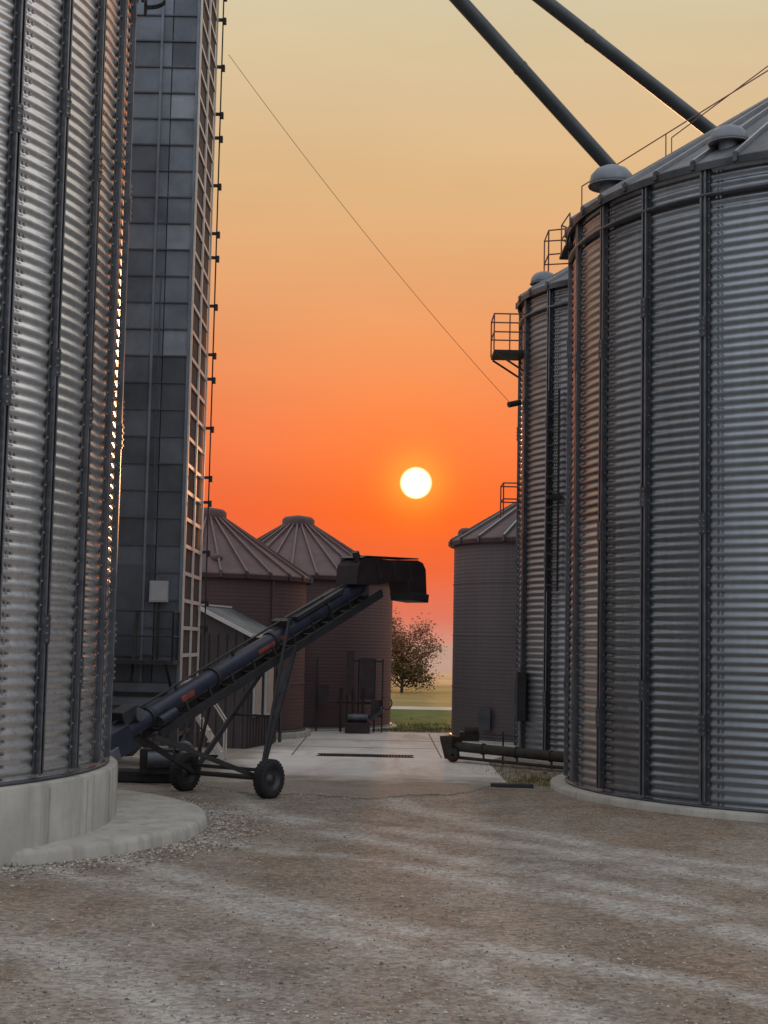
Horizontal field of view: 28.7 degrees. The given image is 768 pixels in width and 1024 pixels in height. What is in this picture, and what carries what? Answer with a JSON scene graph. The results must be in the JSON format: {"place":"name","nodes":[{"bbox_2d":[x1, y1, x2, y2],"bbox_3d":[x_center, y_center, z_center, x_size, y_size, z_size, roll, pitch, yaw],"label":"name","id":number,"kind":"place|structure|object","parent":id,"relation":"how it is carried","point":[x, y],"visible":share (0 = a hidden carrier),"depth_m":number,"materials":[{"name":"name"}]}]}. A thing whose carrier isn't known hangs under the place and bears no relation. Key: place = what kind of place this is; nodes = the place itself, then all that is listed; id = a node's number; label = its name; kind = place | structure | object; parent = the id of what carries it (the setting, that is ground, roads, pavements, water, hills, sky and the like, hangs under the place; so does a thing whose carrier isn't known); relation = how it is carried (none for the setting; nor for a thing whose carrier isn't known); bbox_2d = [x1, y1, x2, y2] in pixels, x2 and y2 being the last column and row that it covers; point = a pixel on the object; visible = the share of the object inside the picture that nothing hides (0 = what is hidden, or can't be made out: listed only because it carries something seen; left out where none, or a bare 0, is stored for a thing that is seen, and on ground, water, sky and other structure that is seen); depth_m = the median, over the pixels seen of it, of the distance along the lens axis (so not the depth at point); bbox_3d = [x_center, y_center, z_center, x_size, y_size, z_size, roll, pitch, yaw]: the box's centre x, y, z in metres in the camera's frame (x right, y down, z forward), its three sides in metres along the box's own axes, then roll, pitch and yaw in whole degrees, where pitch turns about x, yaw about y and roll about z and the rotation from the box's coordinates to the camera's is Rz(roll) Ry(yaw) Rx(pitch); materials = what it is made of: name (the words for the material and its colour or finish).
{"place":"outdoors","nodes":[
{"label":"outdoors","id":0,"kind":"place"},
{"bbox_2d":[105,0,226,767],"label":"grain dryer tower","id":1,"kind":"structure","parent":0,"point":[159,561],"depth_m":20.98,"materials":[{"name":"grey metal"}]},
{"bbox_2d":[192,678,226,759],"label":"access stairs","id":2,"kind":"structure","parent":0,"point":[220,752],"depth_m":22.70,"materials":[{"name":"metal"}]},
{"bbox_2d":[0,709,767,1023],"bbox_3d":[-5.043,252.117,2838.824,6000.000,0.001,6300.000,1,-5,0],"label":"ground","id":3,"kind":"structure","parent":0,"point":[537,897],"depth_m":9.90,"materials":[{"name":"gravel"}]},
{"bbox_2d":[11,789,206,865],"bbox_3d":[-5.010,2.931,14.389,6.600,0.150,6.600,1,-5,0],"label":"concrete apron","id":4,"kind":"object","parent":3,"relation":"on","point":[140,821],"visible":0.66,"depth_m":13.34,"materials":[{"name":"grey concrete"}]},
{"bbox_2d":[0,0,165,867],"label":"grain bin","id":5,"kind":"object","parent":4,"relation":"on","point":[67,73],"visible":0.99,"depth_m":12.79,"materials":[{"name":"metal"}]},
{"bbox_2d":[150,604,275,748],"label":"metal shed","id":6,"kind":"structure","parent":3,"relation":"on","point":[229,628],"depth_m":25.53,"materials":[{"name":"grey metal"}]},
{"bbox_2d":[252,667,273,714],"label":"windows","id":7,"kind":"structure","parent":6,"relation":"in","point":[269,675],"depth_m":26.20,"materials":[{"name":"grey glass"}]},
{"bbox_2d":[198,507,312,739],"bbox_3d":[-3.503,2.134,29.420,4.240,4.480,4.240,1,-5,0],"label":"grain bin","id":8,"kind":"object","parent":3,"relation":"on","point":[253,578],"visible":0.24,"depth_m":28.26,"materials":[{"name":"metal"}]},
{"bbox_2d":[104,551,428,798],"bbox_3d":[-1.298,1.905,18.673,1.420,3.041,6.430,-2,-6,33],"label":"portable grain auger","id":9,"kind":"object","parent":3,"relation":"on","point":[292,634],"visible":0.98,"depth_m":18.06,"materials":[{"name":"blue paint"}]},
{"bbox_2d":[4,718,563,867],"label":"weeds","id":10,"kind":"object","parent":3,"relation":"on","point":[429,729],"visible":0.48,"depth_m":22.26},
{"bbox_2d":[133,731,517,798],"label":"concrete yard","id":11,"kind":"structure","parent":3,"relation":"on","point":[427,766],"depth_m":22.02,"materials":[{"name":"grey concrete"}]},
{"bbox_2d":[118,741,193,781],"bbox_3d":[-2.924,3.145,19.063,1.080,0.528,0.758,1,-5,0],"label":"drive motor","id":12,"kind":"object","parent":11,"relation":"on","point":[154,766],"visible":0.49,"depth_m":18.82,"materials":[{"name":"metal"}]},
{"bbox_2d":[270,620,289,741],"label":"conduit pipes","id":13,"kind":"object","parent":11,"relation":"on","point":[282,675],"visible":0.28,"depth_m":27.13,"materials":[{"name":"metal"}]},
{"bbox_2d":[263,734,441,757],"bbox_3d":[-0.684,4.197,27.336,4.500,0.003,6.600,1,-5,0],"label":"slab joint","id":14,"kind":"object","parent":11,"relation":"on","point":[369,747],"visible":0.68,"depth_m":26.23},
{"bbox_2d":[314,651,392,732],"bbox_3d":[-0.623,3.660,30.541,1.600,1.650,0.590,1,-5,0],"label":"electrical panel rack","id":15,"kind":"object","parent":11,"relation":"on","point":[357,722],"visible":1,"depth_m":30.62,"materials":[{"name":"metal"}]},
{"bbox_2d":[316,753,413,757],"bbox_3d":[-0.298,3.922,24.198,1.560,0.013,0.450,1,-5,0],"label":"drain grate","id":16,"kind":"object","parent":11,"relation":"on","point":[364,755],"visible":1,"depth_m":24.20,"materials":[{"name":"metal"}]},
{"bbox_2d":[257,515,396,730],"bbox_3d":[-1.948,2.399,33.214,4.560,4.680,4.560,1,-5,0],"label":"grain bin","id":17,"kind":"object","parent":3,"relation":"on","point":[309,547],"visible":0.29,"depth_m":31.67,"materials":[{"name":"metal"}]},
{"bbox_2d":[0,775,767,1023],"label":"gravel stones","id":18,"kind":"object","parent":3,"relation":"on","point":[75,863],"visible":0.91,"depth_m":10.55,"materials":[{"name":"grey gravel"}]},
{"bbox_2d":[444,499,520,744],"bbox_3d":[3.322,1.943,29.700,4.200,5.180,4.200,1,-5,0],"label":"grain bin","id":19,"kind":"object","parent":3,"relation":"on","point":[483,656],"visible":0.36,"depth_m":28.36,"materials":[{"name":"metal"}]},
{"bbox_2d":[440,726,569,769],"bbox_3d":[2.064,3.566,22.656,2.755,0.560,0.571,-3,-7,40],"label":"unloading auger","id":20,"kind":"object","parent":3,"relation":"on","point":[452,746],"visible":0.85,"depth_m":22.85,"materials":[{"name":"metal"}]},
{"bbox_2d":[491,782,533,786],"bbox_3d":[1.650,3.519,19.369,0.550,0.035,0.140,1,-5,3],"label":"timber plank","id":21,"kind":"object","parent":3,"relation":"on","point":[514,784],"visible":1,"depth_m":19.30,"materials":[{"name":"wood"}]},
{"bbox_2d":[490,228,572,763],"bbox_3d":[4.439,-0.468,25.508,5.283,9.290,4.900,1,-5,0],"label":"grain bin","id":22,"kind":"object","parent":3,"relation":"on","point":[539,355],"visible":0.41,"depth_m":24.45,"materials":[{"name":"metal"}]},
{"bbox_2d":[229,55,508,401],"bbox_3d":[-0.132,-4.418,24.106,5.314,4.876,0.007,4,-6,-30],"label":"guy wire","id":23,"kind":"object","parent":22,"relation":"attached to","point":[363,231],"visible":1,"depth_m":23.99,"materials":[{"name":"metal"}]},
{"bbox_2d":[550,66,767,822],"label":"grain bin","id":24,"kind":"object","parent":3,"relation":"on","point":[666,256],"visible":1,"depth_m":17.26,"materials":[{"name":"metal"}]},
{"bbox_2d":[449,0,616,166],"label":"grain spout","id":25,"kind":"object","parent":24,"relation":"on","point":[513,60],"visible":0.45,"depth_m":24.83,"materials":[{"name":"metal"}]},
{"bbox_2d":[532,0,716,133],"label":"grain spout","id":26,"kind":"object","parent":24,"relation":"on","point":[609,51],"visible":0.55,"depth_m":25.33,"materials":[{"name":"grey metal"}]},
{"bbox_2d":[386,709,451,730],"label":"grass","id":27,"kind":"structure","parent":0,"point":[431,717],"depth_m":37.37,"materials":[{"name":"green plant"}]},
{"bbox_2d":[391,684,451,706],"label":"field","id":28,"kind":"structure","parent":0,"point":[440,696],"depth_m":52.81,"materials":[{"name":"yellow plant"}]},
{"bbox_2d":[391,608,444,692],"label":"tree","id":29,"kind":"object","parent":28,"relation":"on","point":[406,667],"visible":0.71,"depth_m":56.38,"materials":[{"name":"green plant"}]},
{"bbox_2d":[391,673,451,684],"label":"crop field","id":30,"kind":"structure","parent":0,"point":[446,679],"depth_m":79.80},
{"bbox_2d":[391,706,451,709],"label":"road","id":31,"kind":"structure","parent":0,"point":[421,708],"depth_m":42.98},
{"bbox_2d":[392,645,452,673],"bbox_3d":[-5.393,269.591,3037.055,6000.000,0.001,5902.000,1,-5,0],"label":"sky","id":32,"kind":"structure","parent":0,"point":[445,665],"depth_m":180.40,"materials":[{"name":"orange"}]},
{"bbox_2d":[201,0,767,645],"label":"sky","id":33,"kind":"structure","parent":0,"point":[340,401],"materials":[{"name":"orange"}]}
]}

